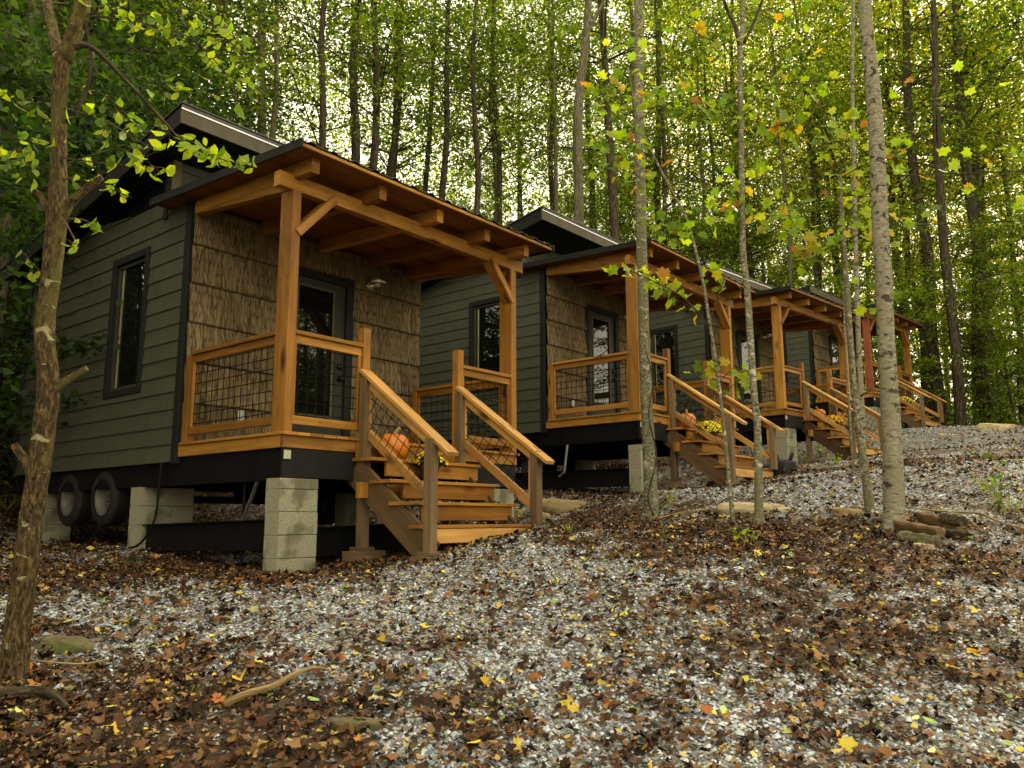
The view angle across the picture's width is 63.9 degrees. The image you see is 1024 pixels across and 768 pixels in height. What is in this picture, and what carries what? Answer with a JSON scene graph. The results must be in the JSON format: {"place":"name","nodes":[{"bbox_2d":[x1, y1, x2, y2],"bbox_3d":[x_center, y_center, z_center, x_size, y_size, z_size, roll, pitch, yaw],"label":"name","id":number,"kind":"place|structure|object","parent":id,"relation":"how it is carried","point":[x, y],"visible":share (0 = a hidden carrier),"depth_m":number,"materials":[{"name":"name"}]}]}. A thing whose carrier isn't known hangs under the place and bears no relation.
{"place":"outdoors","nodes":[
{"label":"outdoors","id":0,"kind":"place"},
{"bbox_2d":[0,284,1023,767],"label":"ground","id":1,"kind":"structure","parent":0,"point":[212,728],"depth_m":4.37,"materials":[{"name":"grey gravel"}]},
{"bbox_2d":[0,686,68,710],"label":"fallen limb","id":2,"kind":"object","parent":1,"relation":"on","point":[49,693],"visible":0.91,"depth_m":3.49,"materials":[{"name":"brown wood"}]},
{"bbox_2d":[42,493,70,542],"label":"block pier","id":3,"kind":"structure","parent":1,"relation":"on","point":[59,532],"depth_m":10.17,"materials":[{"name":"concrete"}]},
{"bbox_2d":[35,634,94,654],"bbox_3d":[-2.274,1.379,4.171,0.293,0.194,0.145,0,-9,0],"label":"rock","id":4,"kind":"object","parent":1,"relation":"on","point":[61,644],"visible":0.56,"depth_m":4.15,"materials":[{"name":"stone"}]},
{"bbox_2d":[0,0,172,435],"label":"forest tree","id":5,"kind":"object","parent":1,"relation":"on","point":[13,201],"visible":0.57,"depth_m":9.98,"materials":[{"name":"green plant"}]},
{"bbox_2d":[0,46,173,452],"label":"forest tree","id":6,"kind":"object","parent":1,"relation":"on","point":[85,152],"visible":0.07,"depth_m":13.99,"materials":[{"name":"green plant"}]},
{"bbox_2d":[1,0,200,169],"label":"forest tree","id":7,"kind":"object","parent":1,"relation":"on","point":[131,43],"visible":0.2,"depth_m":15.44,"materials":[{"name":"green plant"}]},
{"bbox_2d":[0,0,252,361],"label":"forest tree","id":8,"kind":"object","parent":1,"relation":"on","point":[105,85],"visible":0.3,"depth_m":12.30,"materials":[{"name":"green plant"}]},
{"bbox_2d":[0,0,266,686],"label":"forked tree","id":9,"kind":"object","parent":1,"relation":"on","point":[58,204],"visible":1,"depth_m":4.02,"materials":[{"name":"brown plant"}]},
{"bbox_2d":[10,0,261,189],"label":"forest tree","id":10,"kind":"object","parent":1,"relation":"on","point":[200,67],"visible":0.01,"depth_m":22.65,"materials":[{"name":"green plant"}]},
{"bbox_2d":[0,0,282,191],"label":"forest tree","id":11,"kind":"object","parent":1,"relation":"on","point":[231,112],"visible":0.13,"depth_m":18.21,"materials":[{"name":"green plant"}]},
{"bbox_2d":[4,0,307,175],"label":"forest tree","id":12,"kind":"object","parent":1,"relation":"on","point":[195,37],"visible":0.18,"depth_m":17.98,"materials":[{"name":"green plant"}]},
{"bbox_2d":[0,0,314,193],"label":"forest tree","id":13,"kind":"object","parent":1,"relation":"on","point":[201,10],"visible":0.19,"depth_m":17.04,"materials":[{"name":"green plant"}]},
{"bbox_2d":[127,487,193,550],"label":"block pier","id":14,"kind":"structure","parent":1,"relation":"on","point":[175,504],"depth_m":8.61,"materials":[{"name":"concrete"}]},
{"bbox_2d":[140,519,264,550],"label":"steel beam","id":15,"kind":"structure","parent":1,"relation":"on","point":[237,535],"depth_m":7.75,"materials":[{"name":"black metal"}]},
{"bbox_2d":[57,0,349,146],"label":"forest tree","id":16,"kind":"object","parent":1,"relation":"on","point":[220,3],"visible":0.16,"depth_m":25.91,"materials":[{"name":"green plant"}]},
{"bbox_2d":[118,0,289,142],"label":"forest tree","id":17,"kind":"object","parent":1,"relation":"on","point":[242,50],"visible":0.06,"depth_m":30.30,"materials":[{"name":"green plant"}]},
{"bbox_2d":[148,0,367,144],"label":"forest tree","id":18,"kind":"object","parent":1,"relation":"on","point":[296,127],"visible":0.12,"depth_m":45.06,"materials":[{"name":"green plant"}]},
{"bbox_2d":[223,666,329,707],"bbox_3d":[-0.982,1.291,3.503,0.135,0.106,0.509,-6,-11,33],"label":"fallen branch","id":19,"kind":"object","parent":1,"relation":"on","point":[232,700],"visible":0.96,"depth_m":3.41,"materials":[{"name":"brown wood"}]},
{"bbox_2d":[0,100,554,562],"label":"cabin","id":20,"kind":"object","parent":1,"relation":"on","point":[262,320],"visible":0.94,"depth_m":8.78,"materials":[{"name":"green"}]},
{"bbox_2d":[102,246,150,399],"bbox_3d":[-4.273,-0.666,9.161,0.852,1.621,0.083,-8,-12,39],"label":"window","id":21,"kind":"structure","parent":20,"relation":"in","point":[123,369],"depth_m":9.23,"materials":[{"name":"glass"}]},
{"bbox_2d":[292,275,345,435],"bbox_3d":[-2.272,-0.233,9.517,0.118,2.020,0.830,-8,-12,39],"label":"door","id":22,"kind":"structure","parent":20,"relation":"in","point":[320,304],"depth_m":9.61,"materials":[{"name":"paint"}]},
{"bbox_2d":[145,0,426,138],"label":"forest tree","id":23,"kind":"object","parent":1,"relation":"on","point":[273,122],"visible":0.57,"depth_m":21.64,"materials":[{"name":"green plant"}]},
{"bbox_2d":[262,478,317,573],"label":"block pier","id":24,"kind":"structure","parent":1,"relation":"on","point":[290,529],"depth_m":7.04,"materials":[{"name":"concrete"}]},
{"bbox_2d":[152,0,444,133],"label":"forest tree","id":25,"kind":"object","parent":1,"relation":"on","point":[259,53],"visible":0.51,"depth_m":23.32,"materials":[{"name":"green plant"}]},
{"bbox_2d":[141,0,477,154],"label":"forest tree","id":26,"kind":"object","parent":1,"relation":"on","point":[322,129],"visible":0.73,"depth_m":21.36,"materials":[{"name":"green plant"}]},
{"bbox_2d":[157,0,502,162],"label":"forest tree","id":27,"kind":"object","parent":1,"relation":"on","point":[355,138],"visible":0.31,"depth_m":26.29,"materials":[{"name":"green plant"}]},
{"bbox_2d":[334,493,356,525],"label":"block pier","id":28,"kind":"structure","parent":1,"relation":"on","point":[345,508],"depth_m":10.69,"materials":[{"name":"concrete"}]},
{"bbox_2d":[173,0,531,168],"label":"forest tree","id":29,"kind":"object","parent":1,"relation":"on","point":[374,152],"visible":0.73,"depth_m":24.27,"materials":[{"name":"green plant"}]},
{"bbox_2d":[329,716,387,733],"bbox_3d":[-0.591,1.336,3.145,0.236,0.113,0.075,0,-9,0],"label":"rock","id":30,"kind":"object","parent":1,"relation":"on","point":[374,723],"visible":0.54,"depth_m":3.13,"materials":[{"name":"stone"}]},
{"bbox_2d":[315,521,453,556],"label":"steel beam","id":31,"kind":"structure","parent":1,"relation":"on","point":[333,540],"depth_m":7.87,"materials":[{"name":"black metal"}]},
{"bbox_2d":[285,0,507,177],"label":"forest tree","id":32,"kind":"object","parent":1,"relation":"on","point":[393,145],"visible":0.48,"depth_m":29.55,"materials":[{"name":"green plant"}]},
{"bbox_2d":[311,0,489,177],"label":"forest tree","id":33,"kind":"object","parent":1,"relation":"on","point":[397,145],"visible":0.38,"depth_m":32.23,"materials":[{"name":"green plant"}]},
{"bbox_2d":[266,0,542,199],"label":"forest tree","id":34,"kind":"object","parent":1,"relation":"on","point":[404,148],"visible":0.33,"depth_m":34.34,"materials":[{"name":"green plant"}]},
{"bbox_2d":[318,0,535,192],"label":"forest tree","id":35,"kind":"object","parent":1,"relation":"on","point":[425,181],"visible":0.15,"depth_m":35.72,"materials":[{"name":"green plant"}]},
{"bbox_2d":[326,0,584,199],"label":"forest tree","id":36,"kind":"object","parent":1,"relation":"on","point":[444,168],"visible":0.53,"depth_m":29.18,"materials":[{"name":"green plant"}]},
{"bbox_2d":[313,0,633,215],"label":"forest tree","id":37,"kind":"object","parent":1,"relation":"on","point":[477,154],"visible":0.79,"depth_m":26.59,"materials":[{"name":"green plant"}]},
{"bbox_2d":[381,0,603,220],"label":"forest tree","id":38,"kind":"object","parent":1,"relation":"on","point":[493,151],"visible":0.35,"depth_m":33.38,"materials":[{"name":"green plant"}]},
{"bbox_2d":[399,0,619,224],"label":"forest tree","id":39,"kind":"object","parent":1,"relation":"on","point":[499,180],"visible":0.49,"depth_m":31.46,"materials":[{"name":"green plant"}]},
{"bbox_2d":[0,294,1023,767],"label":"leaf litter","id":40,"kind":"object","parent":1,"relation":"on","point":[314,744],"visible":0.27,"depth_m":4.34,"materials":[{"name":"brown plant"}]},
{"bbox_2d":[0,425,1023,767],"bbox_3d":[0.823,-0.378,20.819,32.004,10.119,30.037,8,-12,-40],"label":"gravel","id":41,"kind":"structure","parent":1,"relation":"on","point":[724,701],"depth_m":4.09,"materials":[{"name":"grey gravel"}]},
{"bbox_2d":[0,232,1023,496],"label":"ground cover","id":42,"kind":"object","parent":1,"relation":"on","point":[970,422],"depth_m":26.70,"materials":[{"name":"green plant"}]},
{"bbox_2d":[429,0,603,218],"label":"forest tree","id":43,"kind":"object","parent":1,"relation":"on","point":[520,194],"visible":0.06,"depth_m":46.66,"materials":[{"name":"green plant"}]},
{"bbox_2d":[22,0,1023,428],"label":"woods","id":44,"kind":"object","parent":1,"relation":"on","point":[490,184],"visible":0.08,"depth_m":39.09,"materials":[{"name":"green plant"}]},
{"bbox_2d":[430,0,650,210],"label":"forest tree","id":45,"kind":"object","parent":1,"relation":"on","point":[551,184],"visible":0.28,"depth_m":34.30,"materials":[{"name":"green plant"}]},
{"bbox_2d":[467,0,631,208],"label":"forest tree","id":46,"kind":"object","parent":1,"relation":"on","point":[548,131],"visible":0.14,"depth_m":44.60,"materials":[{"name":"green plant"}]},
{"bbox_2d":[542,498,586,514],"bbox_3d":[0.658,1.760,11.064,0.757,0.451,0.385,2,-10,-13],"label":"rock","id":47,"kind":"object","parent":1,"relation":"on","point":[552,505],"visible":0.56,"depth_m":10.98,"materials":[{"name":"beige stone"}]},
{"bbox_2d":[482,0,652,223],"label":"forest tree","id":48,"kind":"object","parent":1,"relation":"on","point":[554,93],"visible":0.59,"depth_m":30.74,"materials":[{"name":"green plant"}]},
{"bbox_2d":[515,468,629,488],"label":"steel beam","id":49,"kind":"structure","parent":1,"relation":"on","point":[611,477],"depth_m":12.58,"materials":[{"name":"black metal"}]},
{"bbox_2d":[459,0,693,229],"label":"forest tree","id":50,"kind":"object","parent":1,"relation":"on","point":[590,167],"visible":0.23,"depth_m":38.18,"materials":[{"name":"green plant"}]},
{"bbox_2d":[573,0,604,224],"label":"dark tree","id":51,"kind":"object","parent":1,"relation":"on","point":[588,24],"visible":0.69,"depth_m":22.40,"materials":[{"name":"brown plant"}]},
{"bbox_2d":[404,0,787,240],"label":"forest tree","id":52,"kind":"object","parent":1,"relation":"on","point":[612,199],"visible":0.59,"depth_m":29.39,"materials":[{"name":"green plant"}]},
{"bbox_2d":[558,137,634,242],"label":"forest tree","id":53,"kind":"object","parent":1,"relation":"on","point":[596,199],"visible":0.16,"depth_m":46.62,"materials":[{"name":"green plant"}]},
{"bbox_2d":[419,205,784,488],"bbox_3d":[1.061,-0.281,14.945,7.404,4.635,3.910,-8,-12,40],"label":"cabin","id":54,"kind":"object","parent":1,"relation":"on","point":[577,370],"visible":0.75,"depth_m":13.63,"materials":[{"name":"green wood"}]},
{"bbox_2d":[468,296,499,392],"bbox_3d":[-0.408,-0.674,14.108,0.852,1.621,0.083,-8,-12,40],"label":"window","id":55,"kind":"structure","parent":54,"relation":"in","point":[484,315],"depth_m":14.21,"materials":[{"name":"black glass"}]},
{"bbox_2d":[589,310,616,414],"bbox_3d":[1.601,-0.246,14.429,0.118,2.020,0.830,-8,-12,40],"label":"door","id":56,"kind":"structure","parent":54,"relation":"in","point":[601,327],"depth_m":14.48,"materials":[{"name":"paint"}]},
{"bbox_2d":[503,0,764,241],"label":"forest tree","id":57,"kind":"object","parent":1,"relation":"on","point":[631,7],"visible":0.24,"depth_m":37.17,"materials":[{"name":"green plant"}]},
{"bbox_2d":[628,444,643,492],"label":"block pier","id":58,"kind":"structure","parent":1,"relation":"on","point":[636,467],"depth_m":11.88,"materials":[{"name":"concrete"}]},
{"bbox_2d":[529,0,759,243],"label":"forest tree","id":59,"kind":"object","parent":1,"relation":"on","point":[657,202],"visible":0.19,"depth_m":38.58,"materials":[{"name":"green plant"}]},
{"bbox_2d":[634,0,660,519],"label":"mottled tree","id":60,"kind":"object","parent":1,"relation":"on","point":[651,504],"visible":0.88,"depth_m":9.50,"materials":[{"name":"grey plant"}]},
{"bbox_2d":[523,0,776,246],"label":"forest tree","id":61,"kind":"object","parent":1,"relation":"on","point":[656,15],"visible":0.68,"depth_m":32.00,"materials":[{"name":"green plant"}]},
{"bbox_2d":[580,7,772,525],"bbox_3d":[1.571,-1.223,7.835,1.868,5.308,1.011,0,-9,0],"label":"leaning sapling","id":62,"kind":"object","parent":1,"relation":"on","point":[621,162],"visible":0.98,"depth_m":7.83,"materials":[{"name":"green plant"}]},
{"bbox_2d":[648,194,752,276],"bbox_3d":[6.924,-2.741,31.364,7.018,8.182,6.922,-5,-11,29],"label":"forest tree","id":63,"kind":"object","parent":1,"relation":"on","point":[723,229],"visible":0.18,"depth_m":31.15,"materials":[{"name":"green plant"}]},
{"bbox_2d":[603,0,805,261],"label":"forest tree","id":64,"kind":"object","parent":1,"relation":"on","point":[697,61],"visible":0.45,"depth_m":34.84,"materials":[{"name":"green plant"}]},
{"bbox_2d":[625,0,794,263],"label":"forest tree","id":65,"kind":"object","parent":1,"relation":"on","point":[712,181],"visible":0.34,"depth_m":35.89,"materials":[{"name":"green plant"}]},
{"bbox_2d":[675,176,800,283],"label":"forest tree","id":66,"kind":"object","parent":1,"relation":"on","point":[749,214],"visible":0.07,"depth_m":40.49,"materials":[{"name":"green plant"}]},
{"bbox_2d":[614,0,863,278],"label":"forest tree","id":67,"kind":"object","parent":1,"relation":"on","point":[750,256],"visible":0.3,"depth_m":37.00,"materials":[{"name":"green plant"}]},
{"bbox_2d":[615,0,883,192],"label":"forest tree","id":68,"kind":"object","parent":1,"relation":"on","point":[650,48],"visible":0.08,"depth_m":42.71,"materials":[{"name":"green plant"}]},
{"bbox_2d":[710,220,793,287],"bbox_3d":[10.684,-3.852,37.367,5.836,6.844,5.866,2,-10,-10],"label":"forest tree","id":69,"kind":"object","parent":1,"relation":"on","point":[756,262],"visible":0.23,"depth_m":37.18,"materials":[{"name":"green plant"}]},
{"bbox_2d":[716,501,790,515],"bbox_3d":[2.413,1.296,8.135,0.844,0.266,0.324,2,-10,-11],"label":"rock","id":70,"kind":"object","parent":1,"relation":"on","point":[742,508],"visible":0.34,"depth_m":8.01,"materials":[{"name":"stone"}]},
{"bbox_2d":[650,260,881,463],"bbox_3d":[5.136,-0.172,20.018,3.910,4.635,7.404,9,-13,-43],"label":"cabin","id":71,"kind":"object","parent":1,"relation":"on","point":[686,340],"visible":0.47,"depth_m":18.64,"materials":[{"name":"brown wood"}]},
{"bbox_2d":[650,324,679,395],"bbox_3d":[3.583,-0.539,19.339,0.083,1.621,0.852,9,-13,-43],"label":"window","id":72,"kind":"structure","parent":71,"relation":"in","point":[663,337],"depth_m":19.39,"materials":[{"name":"black glass"}]},
{"bbox_2d":[767,428,797,465],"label":"block pier","id":73,"kind":"structure","parent":1,"relation":"on","point":[786,440],"depth_m":16.92,"materials":[{"name":"concrete"}]},
{"bbox_2d":[709,0,897,285],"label":"forest tree","id":74,"kind":"object","parent":1,"relation":"on","point":[786,192],"visible":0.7,"depth_m":32.67,"materials":[{"name":"green plant"}]},
{"bbox_2d":[725,0,913,288],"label":"forest tree","id":75,"kind":"object","parent":1,"relation":"on","point":[815,270],"visible":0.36,"depth_m":34.83,"materials":[{"name":"green plant"}]},
{"bbox_2d":[667,0,987,288],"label":"forest tree","id":76,"kind":"object","parent":1,"relation":"on","point":[814,146],"visible":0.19,"depth_m":37.19,"materials":[{"name":"green plant"}]},
{"bbox_2d":[709,0,951,294],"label":"forest tree","id":77,"kind":"object","parent":1,"relation":"on","point":[824,163],"visible":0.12,"depth_m":38.84,"materials":[{"name":"green plant"}]},
{"bbox_2d":[662,0,1023,524],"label":"spotted tree","id":78,"kind":"object","parent":1,"relation":"on","point":[770,132],"visible":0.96,"depth_m":7.95,"materials":[{"name":"green plant"}]},
{"bbox_2d":[753,45,942,303],"bbox_3d":[15.875,-7.751,39.489,9.714,17.429,8.933,-1,-9,6],"label":"forest tree","id":79,"kind":"object","parent":1,"relation":"on","point":[800,242],"visible":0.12,"depth_m":39.29,"materials":[{"name":"green plant"}]},
{"bbox_2d":[850,0,865,471],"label":"pale tree","id":80,"kind":"object","parent":1,"relation":"on","point":[860,382],"visible":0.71,"depth_m":11.30,"materials":[{"name":"grey plant"}]},
{"bbox_2d":[782,284,947,428],"bbox_3d":[9.832,-0.431,26.608,3.910,4.635,7.404,9,-13,-44],"label":"cabin","id":81,"kind":"object","parent":1,"relation":"on","point":[815,352],"visible":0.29,"depth_m":25.13,"materials":[{"name":"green wood"}]},
{"bbox_2d":[748,0,1001,311],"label":"forest tree","id":82,"kind":"object","parent":1,"relation":"on","point":[846,120],"visible":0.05,"depth_m":41.70,"materials":[{"name":"green plant"}]},
{"bbox_2d":[730,0,1023,425],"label":"forest tree","id":83,"kind":"object","parent":1,"relation":"on","point":[915,179],"visible":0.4,"depth_m":31.85,"materials":[{"name":"green plant"}]},
{"bbox_2d":[857,0,905,534],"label":"birch","id":84,"kind":"object","parent":1,"relation":"on","point":[893,479],"visible":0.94,"depth_m":6.97,"materials":[{"name":"grey plant"}]},
{"bbox_2d":[748,0,1023,424],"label":"forest tree","id":85,"kind":"object","parent":1,"relation":"on","point":[959,398],"visible":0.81,"depth_m":28.64,"materials":[{"name":"green plant"}]},
{"bbox_2d":[758,0,1023,415],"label":"forest tree","id":86,"kind":"object","parent":1,"relation":"on","point":[924,384],"visible":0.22,"depth_m":35.12,"materials":[{"name":"green plant"}]},
{"bbox_2d":[767,0,1023,420],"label":"forest tree","id":87,"kind":"object","parent":1,"relation":"on","point":[906,255],"visible":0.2,"depth_m":35.59,"materials":[{"name":"green plant"}]},
{"bbox_2d":[809,191,983,410],"bbox_3d":[12.980,-2.052,28.917,6.210,8.845,6.252,-6,-11,31],"label":"forest tree","id":88,"kind":"object","parent":1,"relation":"on","point":[900,213],"visible":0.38,"depth_m":28.17,"materials":[{"name":"green plant"}]},
{"bbox_2d":[771,0,1023,370],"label":"forest tree","id":89,"kind":"object","parent":1,"relation":"on","point":[899,308],"visible":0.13,"depth_m":37.54,"materials":[{"name":"green plant"}]},
{"bbox_2d":[777,82,1023,515],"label":"crooked tree","id":90,"kind":"object","parent":1,"relation":"on","point":[814,246],"visible":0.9,"depth_m":7.90,"materials":[{"name":"green plant"}]},
{"bbox_2d":[800,0,1023,422],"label":"forest tree","id":91,"kind":"object","parent":1,"relation":"on","point":[971,206],"visible":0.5,"depth_m":30.62,"materials":[{"name":"green plant"}]},
{"bbox_2d":[893,520,945,539],"bbox_3d":[3.198,1.145,6.453,0.141,0.159,0.373,6,-11,-32],"label":"firewood log","id":92,"kind":"object","parent":1,"relation":"on","point":[903,525],"visible":0.79,"depth_m":6.41,"materials":[{"name":"brown wood"}]},
{"bbox_2d":[830,0,1023,423],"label":"forest tree","id":93,"kind":"object","parent":1,"relation":"on","point":[953,218],"visible":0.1,"depth_m":37.09,"materials":[{"name":"green plant"}]},
{"bbox_2d":[831,0,1023,422],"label":"forest tree","id":94,"kind":"object","parent":1,"relation":"on","point":[976,164],"visible":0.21,"depth_m":33.98,"materials":[{"name":"green plant"}]},
{"bbox_2d":[850,0,1023,423],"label":"forest tree","id":95,"kind":"object","parent":1,"relation":"on","point":[945,186],"visible":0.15,"depth_m":34.70,"materials":[{"name":"green plant"}]},
{"bbox_2d":[890,46,1023,390],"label":"forest tree","id":96,"kind":"object","parent":1,"relation":"on","point":[983,202],"visible":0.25,"depth_m":32.43,"materials":[{"name":"green plant"}]},
{"bbox_2d":[890,0,1023,421],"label":"forest tree","id":97,"kind":"object","parent":1,"relation":"on","point":[1021,408],"visible":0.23,"depth_m":32.71,"materials":[{"name":"green plant"}]},
{"bbox_2d":[911,209,1023,421],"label":"forest tree","id":98,"kind":"object","parent":1,"relation":"on","point":[973,260],"visible":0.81,"depth_m":28.25,"materials":[{"name":"green plant"}]},
{"bbox_2d":[913,0,1023,352],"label":"forest tree","id":99,"kind":"object","parent":1,"relation":"on","point":[1016,140],"visible":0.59,"depth_m":29.94,"materials":[{"name":"green plant"}]},
{"bbox_2d":[941,331,1022,423],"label":"forest tree","id":100,"kind":"object","parent":1,"relation":"on","point":[968,392],"visible":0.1,"depth_m":34.06,"materials":[{"name":"green plant"}]},
{"bbox_2d":[966,195,1023,392],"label":"forest tree","id":101,"kind":"object","parent":1,"relation":"on","point":[1020,328],"visible":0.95,"depth_m":26.16,"materials":[{"name":"green plant"}]},
{"bbox_2d":[32,0,1023,404],"label":"sky","id":102,"kind":"structure","parent":0,"point":[362,156],"materials":[{"name":"white"}]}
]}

